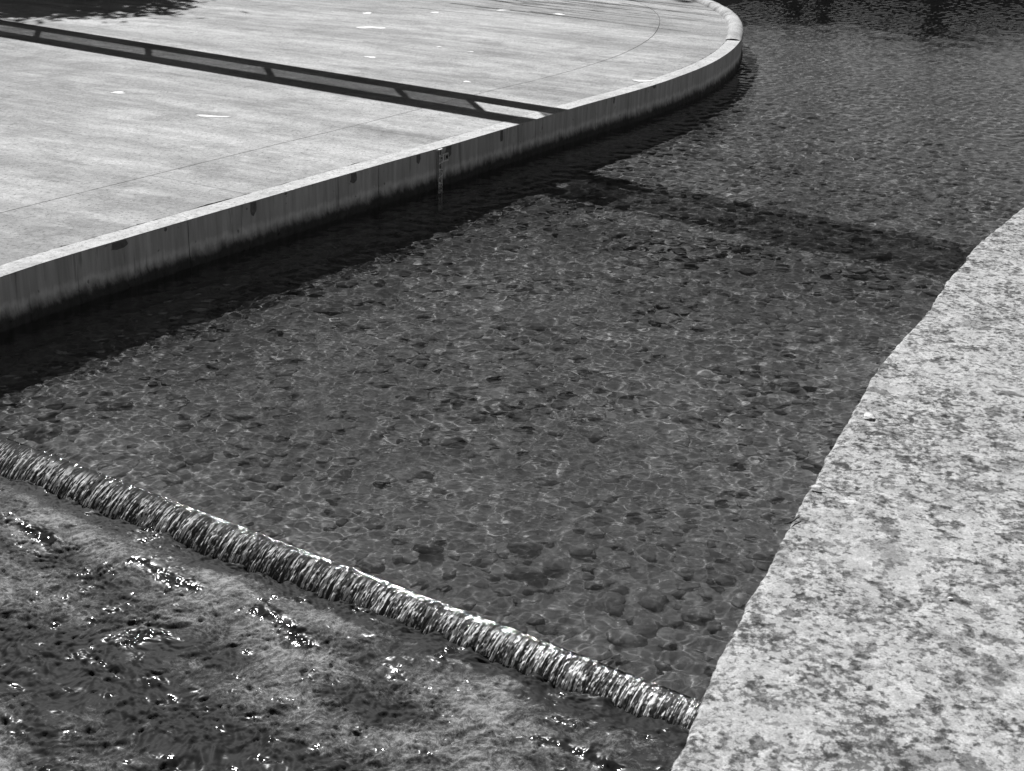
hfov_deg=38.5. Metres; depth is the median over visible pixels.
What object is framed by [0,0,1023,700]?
river water
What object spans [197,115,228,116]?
lime patch
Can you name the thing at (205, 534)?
falling water
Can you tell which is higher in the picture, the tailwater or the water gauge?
the water gauge
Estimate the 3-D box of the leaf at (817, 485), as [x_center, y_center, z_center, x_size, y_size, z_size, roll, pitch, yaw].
[1.897,0.634,9.125,0.100,0.030,0.036,7,22,13]
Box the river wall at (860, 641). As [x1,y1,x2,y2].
[671,208,1023,770]
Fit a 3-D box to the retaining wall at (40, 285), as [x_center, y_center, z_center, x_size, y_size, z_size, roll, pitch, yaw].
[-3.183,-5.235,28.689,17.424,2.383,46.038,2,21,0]
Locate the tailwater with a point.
(125, 645)
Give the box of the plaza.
[0,0,727,264]
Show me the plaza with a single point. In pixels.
(293, 90)
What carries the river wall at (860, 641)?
on the riverbed
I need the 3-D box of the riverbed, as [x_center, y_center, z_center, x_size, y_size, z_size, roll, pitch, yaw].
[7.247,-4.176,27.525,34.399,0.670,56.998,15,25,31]
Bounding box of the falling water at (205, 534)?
[0,436,701,728]
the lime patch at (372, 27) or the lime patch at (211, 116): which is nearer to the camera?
the lime patch at (211, 116)
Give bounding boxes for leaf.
[809,484,824,489]
[863,412,874,416]
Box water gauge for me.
[437,148,448,187]
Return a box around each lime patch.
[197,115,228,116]
[356,26,384,28]
[633,80,652,81]
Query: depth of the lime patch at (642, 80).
27.24 m
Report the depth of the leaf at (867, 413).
10.27 m
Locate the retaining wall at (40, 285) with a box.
[0,0,743,332]
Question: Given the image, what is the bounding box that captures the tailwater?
[0,474,690,770]

